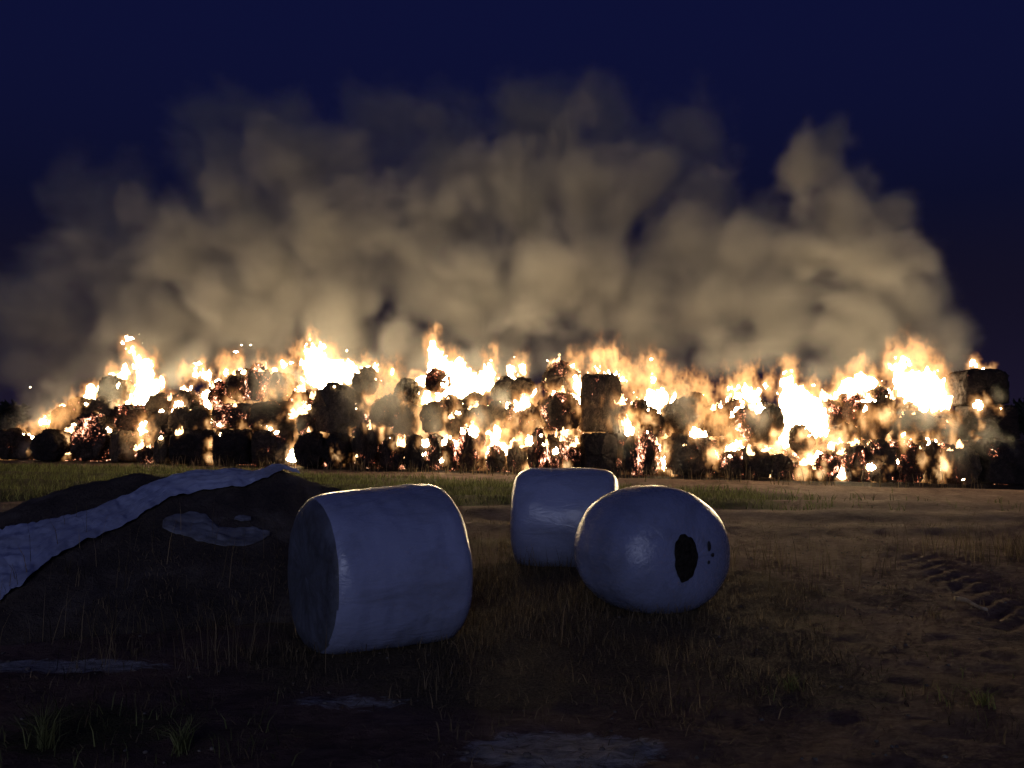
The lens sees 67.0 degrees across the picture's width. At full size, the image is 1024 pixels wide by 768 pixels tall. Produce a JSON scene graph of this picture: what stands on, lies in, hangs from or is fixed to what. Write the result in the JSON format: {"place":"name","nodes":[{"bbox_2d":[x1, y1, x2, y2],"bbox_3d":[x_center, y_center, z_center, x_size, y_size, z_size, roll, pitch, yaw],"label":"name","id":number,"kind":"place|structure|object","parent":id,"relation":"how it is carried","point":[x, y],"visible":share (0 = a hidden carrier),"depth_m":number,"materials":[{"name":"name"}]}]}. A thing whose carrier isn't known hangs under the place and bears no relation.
{"place":"outdoors","nodes":[
{"label":"outdoors","id":0,"kind":"place"},
{"bbox_2d":[0,459,1020,767],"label":"green grass","id":1,"kind":"structure","parent":0,"point":[72,469],"depth_m":18.50,"materials":[{"name":"plant"}]},
{"bbox_2d":[0,429,1023,767],"bbox_3d":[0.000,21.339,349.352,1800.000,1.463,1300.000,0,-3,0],"label":"ground","id":2,"kind":"structure","parent":0,"point":[346,729],"depth_m":5.17,"materials":[{"name":"soil"}]},
{"bbox_2d":[0,427,33,459],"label":"burning bale","id":3,"kind":"object","parent":2,"relation":"on","point":[15,443],"visible":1,"depth_m":27.43,"materials":[{"name":"plant"}]},
{"bbox_2d":[5,688,80,752],"bbox_3d":[-2.380,1.726,3.945,0.410,0.294,0.445,1,-4,-23],"label":"grass tuft","id":4,"kind":"object","parent":2,"relation":"on","point":[48,739],"visible":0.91,"depth_m":3.94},
{"bbox_2d":[29,428,75,461],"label":"burning bale","id":5,"kind":"object","parent":2,"relation":"on","point":[48,444],"visible":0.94,"depth_m":27.12,"materials":[{"name":"plant"}]},
{"bbox_2d":[64,412,118,462],"bbox_3d":[-14.715,1.859,27.452,1.804,2.048,1.559,0,-3,6],"label":"burning bale","id":6,"kind":"object","parent":2,"relation":"on","point":[90,436],"visible":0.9,"depth_m":26.85,"materials":[{"name":"plant"}]},
{"bbox_2d":[64,396,94,425],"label":"burning bale","id":7,"kind":"object","parent":6,"relation":"on","point":[76,406],"visible":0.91,"depth_m":27.92,"materials":[{"name":"plant"}]},
{"bbox_2d":[84,395,121,414],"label":"burning bale","id":8,"kind":"object","parent":6,"relation":"on","point":[103,405],"visible":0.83,"depth_m":27.87,"materials":[{"name":"plant"}]},
{"bbox_2d":[97,374,135,404],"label":"burning bale","id":9,"kind":"object","parent":8,"relation":"on","point":[107,387],"visible":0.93,"depth_m":28.57,"materials":[{"name":"plant"}]},
{"bbox_2d":[105,429,146,462],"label":"burning bale","id":10,"kind":"object","parent":2,"relation":"on","point":[123,443],"visible":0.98,"depth_m":26.95,"materials":[{"name":"plant"}]},
{"bbox_2d":[107,404,147,431],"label":"burning bale","id":11,"kind":"object","parent":10,"relation":"on","point":[129,417],"visible":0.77,"depth_m":27.69,"materials":[{"name":"plant"}]},
{"bbox_2d":[153,432,171,463],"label":"burning bale","id":12,"kind":"object","parent":2,"relation":"on","point":[161,444],"visible":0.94,"depth_m":26.61,"materials":[{"name":"plant"}]},
{"bbox_2d":[167,401,189,431],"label":"burning bale","id":13,"kind":"object","parent":12,"relation":"on","point":[177,415],"visible":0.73,"depth_m":27.45,"materials":[{"name":"plant"}]},
{"bbox_2d":[167,387,204,410],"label":"burning bale","id":14,"kind":"object","parent":13,"relation":"on","point":[188,398],"visible":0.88,"depth_m":28.13,"materials":[{"name":"plant"}]},
{"bbox_2d":[0,470,343,645],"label":"silage heap","id":15,"kind":"object","parent":2,"relation":"on","point":[276,501],"visible":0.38,"depth_m":6.99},
{"bbox_2d":[0,464,299,599],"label":"plastic sheet","id":16,"kind":"object","parent":15,"relation":"on","point":[42,545],"visible":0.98,"depth_m":7.35,"materials":[{"name":"plastic"}]},
{"bbox_2d":[162,511,269,545],"bbox_3d":[-2.918,1.418,7.571,1.017,0.301,0.427,0,-3,0],"label":"film scrap","id":17,"kind":"object","parent":15,"relation":"on","point":[199,532],"visible":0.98,"depth_m":7.55,"materials":[{"name":"plastic"}]},
{"bbox_2d":[152,710,205,757],"bbox_3d":[-1.688,1.787,3.946,0.282,0.198,0.311,0,-3,0],"label":"grass tuft","id":18,"kind":"object","parent":2,"relation":"on","point":[182,745],"visible":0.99,"depth_m":3.94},
{"bbox_2d":[167,427,214,464],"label":"burning bale","id":19,"kind":"object","parent":2,"relation":"on","point":[191,444],"visible":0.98,"depth_m":26.43,"materials":[{"name":"plant"}]},
{"bbox_2d":[185,404,212,429],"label":"burning bale","id":20,"kind":"object","parent":19,"relation":"on","point":[198,416],"visible":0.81,"depth_m":27.44,"materials":[{"name":"plant"}]},
{"bbox_2d":[207,380,235,407],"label":"burning bale","id":21,"kind":"object","parent":20,"relation":"on","point":[216,395],"visible":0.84,"depth_m":28.16,"materials":[{"name":"plant"}]},
{"bbox_2d":[211,427,252,465],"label":"burning bale","id":22,"kind":"object","parent":2,"relation":"on","point":[234,445],"visible":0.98,"depth_m":26.25,"materials":[{"name":"plant"}]},
{"bbox_2d":[249,428,294,466],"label":"burning bale","id":23,"kind":"object","parent":2,"relation":"on","point":[268,444],"visible":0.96,"depth_m":26.03,"materials":[{"name":"plant"}]},
{"bbox_2d":[248,399,296,432],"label":"burning bale","id":24,"kind":"object","parent":23,"relation":"on","point":[274,415],"visible":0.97,"depth_m":27.04,"materials":[{"name":"plant"}]},
{"bbox_2d":[244,362,271,401],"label":"burning bale","id":25,"kind":"object","parent":24,"relation":"on","point":[257,381],"visible":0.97,"depth_m":27.75,"materials":[{"name":"plant"}]},
{"bbox_2d":[268,371,297,400],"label":"burning bale","id":26,"kind":"object","parent":24,"relation":"on","point":[284,385],"visible":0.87,"depth_m":27.91,"materials":[{"name":"plant"}]},
{"bbox_2d":[286,427,326,466],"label":"burning bale","id":27,"kind":"object","parent":2,"relation":"on","point":[309,446],"visible":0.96,"depth_m":25.65,"materials":[{"name":"plant"}]},
{"bbox_2d":[288,401,323,434],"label":"burning bale","id":28,"kind":"object","parent":27,"relation":"on","point":[305,420],"visible":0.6,"depth_m":26.79,"materials":[{"name":"plant"}]},
{"bbox_2d":[288,380,318,410],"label":"burning bale","id":29,"kind":"object","parent":28,"relation":"on","point":[301,394],"visible":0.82,"depth_m":27.62,"materials":[{"name":"plant"}]},
{"bbox_2d":[300,342,361,389],"bbox_3d":[-6.707,-0.640,28.557,2.412,2.111,0.773,-1,-3,13],"label":"flame","id":30,"kind":"object","parent":29,"relation":"on","point":[321,367],"visible":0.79,"depth_m":28.39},
{"bbox_2d":[322,430,351,468],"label":"burning bale","id":31,"kind":"object","parent":2,"relation":"on","point":[337,447],"visible":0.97,"depth_m":25.70,"materials":[{"name":"plant"}]},
{"bbox_2d":[306,381,366,434],"bbox_3d":[-6.113,0.857,27.231,2.108,2.140,1.583,7,-2,18],"label":"burning bale","id":32,"kind":"object","parent":31,"relation":"on","point":[335,406],"visible":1,"depth_m":26.69,"materials":[{"name":"plant"}]},
{"bbox_2d":[351,366,380,395],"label":"burning bale","id":33,"kind":"object","parent":32,"relation":"on","point":[365,380],"visible":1,"depth_m":27.25,"materials":[{"name":"plant"}]},
{"bbox_2d":[350,420,377,468],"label":"burning bale","id":34,"kind":"object","parent":2,"relation":"on","point":[364,444],"visible":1,"depth_m":25.62,"materials":[{"name":"plant"}]},
{"bbox_2d":[288,484,472,654],"bbox_3d":[-1.079,1.426,6.148,1.153,1.230,1.308,2,-4,-33],"label":"wrapped bale","id":35,"kind":"object","parent":2,"relation":"on","point":[378,568],"visible":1,"depth_m":5.69},
{"bbox_2d":[378,433,405,470],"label":"burning bale","id":36,"kind":"object","parent":2,"relation":"on","point":[390,452],"visible":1,"depth_m":25.35,"materials":[{"name":"plant"}]},
{"bbox_2d":[402,433,427,470],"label":"burning bale","id":37,"kind":"object","parent":2,"relation":"on","point":[414,449],"visible":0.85,"depth_m":25.26,"materials":[{"name":"plant"}]},
{"bbox_2d":[422,433,445,470],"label":"burning bale","id":38,"kind":"object","parent":2,"relation":"on","point":[432,443],"visible":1,"depth_m":25.23,"materials":[{"name":"plant"}]},
{"bbox_2d":[419,401,449,433],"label":"burning bale","id":39,"kind":"object","parent":38,"relation":"on","point":[433,415],"visible":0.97,"depth_m":26.16,"materials":[{"name":"plant"}]},
{"bbox_2d":[440,435,459,470],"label":"burning bale","id":40,"kind":"object","parent":2,"relation":"on","point":[449,454],"visible":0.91,"depth_m":25.23,"materials":[{"name":"plant"}]},
{"bbox_2d":[443,407,465,437],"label":"burning bale","id":41,"kind":"object","parent":40,"relation":"on","point":[454,422],"visible":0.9,"depth_m":26.09,"materials":[{"name":"plant"}]},
{"bbox_2d":[440,392,461,411],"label":"burning bale","id":42,"kind":"object","parent":41,"relation":"on","point":[451,401],"visible":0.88,"depth_m":26.77,"materials":[{"name":"plant"}]},
{"bbox_2d":[424,364,451,393],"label":"burning bale","id":43,"kind":"object","parent":42,"relation":"on","point":[434,378],"visible":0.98,"depth_m":26.96,"materials":[{"name":"plant"}]},
{"bbox_2d":[416,341,498,403],"bbox_3d":[-2.263,-0.354,27.288,3.631,2.404,0.822,0,-3,0],"label":"flame","id":44,"kind":"object","parent":43,"relation":"on","point":[464,382],"visible":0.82,"depth_m":27.06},
{"bbox_2d":[456,421,487,471],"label":"burning bale","id":45,"kind":"object","parent":2,"relation":"on","point":[471,445],"visible":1,"depth_m":25.02,"materials":[{"name":"plant"}]},
{"bbox_2d":[463,401,490,434],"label":"burning bale","id":46,"kind":"object","parent":45,"relation":"on","point":[475,412],"visible":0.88,"depth_m":25.88,"materials":[{"name":"plant"}]},
{"bbox_2d":[485,443,506,471],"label":"burning bale","id":47,"kind":"object","parent":2,"relation":"on","point":[495,454],"visible":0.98,"depth_m":24.96,"materials":[{"name":"plant"}]},
{"bbox_2d":[0,523,1021,765],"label":"soil rubble","id":48,"kind":"object","parent":2,"relation":"on","point":[528,754],"visible":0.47,"depth_m":4.72,"materials":[{"name":"soil"}]},
{"bbox_2d":[0,453,1023,710],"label":"dry stalks","id":49,"kind":"object","parent":2,"relation":"on","point":[750,477],"visible":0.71,"depth_m":8.83,"materials":[{"name":"brown plant"}]},
{"bbox_2d":[0,397,1023,435],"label":"woods","id":50,"kind":"object","parent":2,"relation":"on","point":[14,415],"visible":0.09,"depth_m":114.16,"materials":[{"name":"black plant"}]},
{"bbox_2d":[0,521,1023,767],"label":"fallen straw","id":51,"kind":"object","parent":2,"relation":"on","point":[584,661],"visible":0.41,"depth_m":5.39,"materials":[{"name":"beige plant"}]},
{"bbox_2d":[16,414,1007,484],"bbox_3d":[-2.262,2.031,27.602,41.179,2.695,3.817,-1,-3,9],"label":"charred straw","id":52,"kind":"object","parent":2,"relation":"on","point":[507,435],"visible":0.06,"depth_m":26.02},
{"bbox_2d":[145,409,172,439],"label":"burning bale","id":53,"kind":"object","parent":52,"relation":"on","point":[156,423],"visible":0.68,"depth_m":27.59,"materials":[{"name":"plant"}]},
{"bbox_2d":[144,391,172,414],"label":"burning bale","id":54,"kind":"object","parent":53,"relation":"on","point":[155,402],"visible":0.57,"depth_m":28.25,"materials":[{"name":"plant"}]},
{"bbox_2d":[126,346,163,404],"bbox_3d":[-13.808,-0.145,29.062,1.488,2.579,0.682,0,-3,0],"label":"flame","id":55,"kind":"object","parent":54,"relation":"on","point":[147,384],"visible":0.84,"depth_m":28.91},
{"bbox_2d":[209,401,251,428],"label":"burning bale","id":56,"kind":"object","parent":52,"relation":"on","point":[229,415],"visible":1,"depth_m":27.35,"materials":[{"name":"plant"}]},
{"bbox_2d":[223,367,248,402],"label":"burning bale","id":57,"kind":"object","parent":56,"relation":"on","point":[234,388],"visible":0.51,"depth_m":27.96,"materials":[{"name":"plant"}]},
{"bbox_2d":[367,393,401,428],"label":"burning bale","id":58,"kind":"object","parent":52,"relation":"on","point":[382,411],"visible":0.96,"depth_m":26.51,"materials":[{"name":"plant"}]},
{"bbox_2d":[393,400,421,434],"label":"burning bale","id":59,"kind":"object","parent":52,"relation":"on","point":[407,421],"visible":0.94,"depth_m":26.39,"materials":[{"name":"plant"}]},
{"bbox_2d":[393,377,427,405],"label":"burning bale","id":60,"kind":"object","parent":59,"relation":"on","point":[411,390],"visible":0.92,"depth_m":27.08,"materials":[{"name":"plant"}]},
{"bbox_2d":[482,400,506,429],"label":"burning bale","id":61,"kind":"object","parent":52,"relation":"on","point":[495,414],"visible":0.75,"depth_m":25.73,"materials":[{"name":"plant"}]},
{"bbox_2d":[490,374,512,400],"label":"burning bale","id":62,"kind":"object","parent":61,"relation":"on","point":[500,390],"visible":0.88,"depth_m":26.51,"materials":[{"name":"plant"}]},
{"bbox_2d":[537,386,580,432],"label":"burning bale","id":63,"kind":"object","parent":52,"relation":"on","point":[559,411],"visible":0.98,"depth_m":25.38,"materials":[{"name":"plant"}]},
{"bbox_2d":[538,354,580,393],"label":"burning bale","id":64,"kind":"object","parent":63,"relation":"on","point":[557,374],"visible":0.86,"depth_m":26.27,"materials":[{"name":"plant"}]},
{"bbox_2d":[723,400,764,442],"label":"burning bale","id":65,"kind":"object","parent":52,"relation":"on","point":[743,422],"visible":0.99,"depth_m":24.51,"materials":[{"name":"plant"}]},
{"bbox_2d":[750,403,784,444],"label":"burning bale","id":66,"kind":"object","parent":52,"relation":"on","point":[769,426],"visible":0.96,"depth_m":24.22,"materials":[{"name":"plant"}]},
{"bbox_2d":[786,423,818,454],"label":"burning bale","id":67,"kind":"object","parent":52,"relation":"on","point":[801,439],"visible":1,"depth_m":24.22,"materials":[{"name":"plant"}]},
{"bbox_2d":[777,370,827,448],"bbox_3d":[9.325,0.852,24.884,1.775,2.611,0.812,0,-3,0],"label":"flame","id":68,"kind":"object","parent":67,"relation":"on","point":[796,403],"visible":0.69,"depth_m":24.73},
{"bbox_2d":[889,409,935,441],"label":"burning bale","id":69,"kind":"object","parent":52,"relation":"on","point":[914,425],"visible":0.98,"depth_m":23.62,"materials":[{"name":"plant"}]},
{"bbox_2d":[888,356,952,412],"bbox_3d":[13.032,0.009,24.668,1.896,1.820,0.698,-1,-3,12],"label":"flame","id":70,"kind":"object","parent":69,"relation":"on","point":[923,392],"visible":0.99,"depth_m":24.51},
{"bbox_2d":[507,438,527,472],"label":"burning bale","id":71,"kind":"object","parent":2,"relation":"on","point":[517,453],"visible":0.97,"depth_m":24.90,"materials":[{"name":"plant"}]},
{"bbox_2d":[526,427,548,467],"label":"burning bale","id":72,"kind":"object","parent":2,"relation":"on","point":[536,442],"visible":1,"depth_m":24.55,"materials":[{"name":"plant"}]},
{"bbox_2d":[514,393,541,433],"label":"burning bale","id":73,"kind":"object","parent":72,"relation":"on","point":[529,416],"visible":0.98,"depth_m":25.52,"materials":[{"name":"plant"}]},
{"bbox_2d":[509,374,536,402],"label":"burning bale","id":74,"kind":"object","parent":73,"relation":"on","point":[519,386],"visible":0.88,"depth_m":26.46,"materials":[{"name":"plant"}]},
{"bbox_2d":[545,430,568,467],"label":"burning bale","id":75,"kind":"object","parent":2,"relation":"on","point":[554,458],"visible":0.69,"depth_m":24.82,"materials":[{"name":"plant"}]},
{"bbox_2d":[510,467,618,566],"bbox_3d":[0.668,1.632,9.520,1.311,1.201,1.276,0,-3,8],"label":"wrapped bale","id":76,"kind":"object","parent":2,"relation":"on","point":[550,507],"visible":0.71,"depth_m":9.01},
{"bbox_2d":[559,427,580,467],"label":"burning bale","id":77,"kind":"object","parent":2,"relation":"on","point":[570,451],"visible":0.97,"depth_m":24.40,"materials":[{"name":"plant"}]},
{"bbox_2d":[579,429,617,473],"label":"burning bale","id":78,"kind":"object","parent":2,"relation":"on","point":[599,448],"visible":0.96,"depth_m":24.24,"materials":[{"name":"plant"}]},
{"bbox_2d":[578,371,627,433],"bbox_3d":[2.959,0.663,25.723,1.633,2.374,1.582,3,-3,1],"label":"burning bale","id":79,"kind":"object","parent":78,"relation":"on","point":[602,399],"visible":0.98,"depth_m":25.13,"materials":[{"name":"plant"}]},
{"bbox_2d":[623,424,661,476],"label":"burning bale","id":80,"kind":"object","parent":2,"relation":"on","point":[642,444],"visible":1,"depth_m":23.97,"materials":[{"name":"plant"}]},
{"bbox_2d":[638,407,666,437],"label":"burning bale","id":81,"kind":"object","parent":80,"relation":"on","point":[653,417],"visible":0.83,"depth_m":25.07,"materials":[{"name":"plant"}]},
{"bbox_2d":[574,485,729,613],"bbox_3d":[1.322,1.529,7.319,1.400,1.139,1.222,2,-4,-28],"label":"wrapped bale","id":82,"kind":"object","parent":2,"relation":"on","point":[641,547],"visible":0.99,"depth_m":6.83},
{"bbox_2d":[660,427,718,476],"bbox_3d":[5.527,2.164,24.264,1.796,1.687,1.560,1,-3,-23],"label":"burning bale","id":83,"kind":"object","parent":2,"relation":"on","point":[695,451],"visible":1,"depth_m":23.73,"materials":[{"name":"plant"}]},
{"bbox_2d":[661,395,704,436],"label":"burning bale","id":84,"kind":"object","parent":83,"relation":"on","point":[681,414],"visible":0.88,"depth_m":24.65,"materials":[{"name":"plant"}]},
{"bbox_2d":[702,401,730,438],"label":"burning bale","id":85,"kind":"object","parent":83,"relation":"on","point":[717,422],"visible":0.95,"depth_m":24.58,"materials":[{"name":"plant"}]},
{"bbox_2d":[710,440,743,478],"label":"burning bale","id":86,"kind":"object","parent":2,"relation":"on","point":[730,456],"visible":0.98,"depth_m":23.73,"materials":[{"name":"plant"}]},
{"bbox_2d":[742,443,770,478],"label":"burning bale","id":87,"kind":"object","parent":2,"relation":"on","point":[756,459],"visible":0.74,"depth_m":23.45,"materials":[{"name":"plant"}]},
{"bbox_2d":[766,453,794,479],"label":"burning bale","id":88,"kind":"object","parent":2,"relation":"on","point":[782,464],"visible":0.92,"depth_m":23.37,"materials":[{"name":"plant"}]},
{"bbox_2d":[791,455,817,480],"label":"burning bale","id":89,"kind":"object","parent":2,"relation":"on","point":[804,465],"visible":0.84,"depth_m":23.36,"materials":[{"name":"plant"}]},
{"bbox_2d":[812,450,841,480],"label":"burning bale","id":90,"kind":"object","parent":2,"relation":"on","point":[828,463],"visible":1,"depth_m":23.04,"materials":[{"name":"plant"}]},
{"bbox_2d":[834,439,868,481],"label":"burning bale","id":91,"kind":"object","parent":2,"relation":"on","point":[852,456],"visible":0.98,"depth_m":22.84,"materials":[{"name":"plant"}]},
{"bbox_2d":[824,421,860,450],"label":"burning bale","id":92,"kind":"object","parent":91,"relation":"on","point":[843,432],"visible":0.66,"depth_m":24.07,"materials":[{"name":"plant"}]},
{"bbox_2d":[819,389,843,428],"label":"burning bale","id":93,"kind":"object","parent":92,"relation":"on","point":[832,406],"visible":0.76,"depth_m":24.81,"materials":[{"name":"plant"}]},
{"bbox_2d":[861,438,897,481],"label":"burning bale","id":94,"kind":"object","parent":2,"relation":"on","point":[881,456],"visible":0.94,"depth_m":22.57,"materials":[{"name":"plant"}]},
{"bbox_2d":[856,400,893,439],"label":"burning bale","id":95,"kind":"object","parent":94,"relation":"on","point":[875,420],"visible":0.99,"depth_m":23.57,"materials":[{"name":"plant"}]},
{"bbox_2d":[836,389,875,426],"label":"burning bale","id":96,"kind":"object","parent":95,"relation":"on","point":[853,402],"visible":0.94,"depth_m":24.50,"materials":[{"name":"plant"}]},
{"bbox_2d":[834,372,877,395],"bbox_3d":[11.346,0.693,25.358,1.534,2.190,0.461,-1,-3,9],"label":"flame","id":97,"kind":"object","parent":96,"relation":"on","point":[860,381],"visible":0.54,"depth_m":25.29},
{"bbox_2d":[889,439,925,482],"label":"burning bale","id":98,"kind":"object","parent":2,"relation":"on","point":[910,457],"visible":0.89,"depth_m":22.58,"materials":[{"name":"plant"}]},
{"bbox_2d":[913,437,946,483],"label":"burning bale","id":99,"kind":"object","parent":2,"relation":"on","point":[934,457],"visible":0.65,"depth_m":22.39,"materials":[{"name":"plant"}]},
{"bbox_2d":[940,440,959,483],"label":"burning bale","id":100,"kind":"object","parent":2,"relation":"on","point":[951,453],"visible":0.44,"depth_m":22.43,"materials":[{"name":"plant"}]},
{"bbox_2d":[926,417,956,444],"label":"burning bale","id":101,"kind":"object","parent":100,"relation":"on","point":[941,430],"visible":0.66,"depth_m":23.33,"materials":[{"name":"plant"}]},
{"bbox_2d":[955,439,981,484],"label":"burning bale","id":102,"kind":"object","parent":2,"relation":"on","point":[969,467],"visible":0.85,"depth_m":22.22,"materials":[{"name":"plant"}]},
{"bbox_2d":[966,436,1023,485],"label":"burning bale","id":103,"kind":"object","parent":2,"relation":"on","point":[1002,461],"visible":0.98,"depth_m":21.98,"materials":[{"name":"plant"}]},
{"bbox_2d":[954,403,1020,440],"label":"burning bale","id":104,"kind":"object","parent":103,"relation":"on","point":[998,421],"visible":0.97,"depth_m":23.11,"materials":[{"name":"plant"}]},
{"bbox_2d":[944,367,1009,406],"bbox_3d":[14.609,0.123,24.342,1.808,1.394,1.429,-1,-3,-1],"label":"burning bale","id":105,"kind":"object","parent":104,"relation":"on","point":[969,387],"visible":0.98,"depth_m":23.79,"materials":[{"name":"plant"}]},
{"bbox_2d":[0,0,1023,429],"label":"sky","id":106,"kind":"structure","parent":0,"point":[722,194],"materials":[{"name":"blue"}]},
{"bbox_2d":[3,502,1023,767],"bbox_3d":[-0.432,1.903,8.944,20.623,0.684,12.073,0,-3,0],"label":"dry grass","id":107,"kind":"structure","parent":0,"point":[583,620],"depth_m":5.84,"materials":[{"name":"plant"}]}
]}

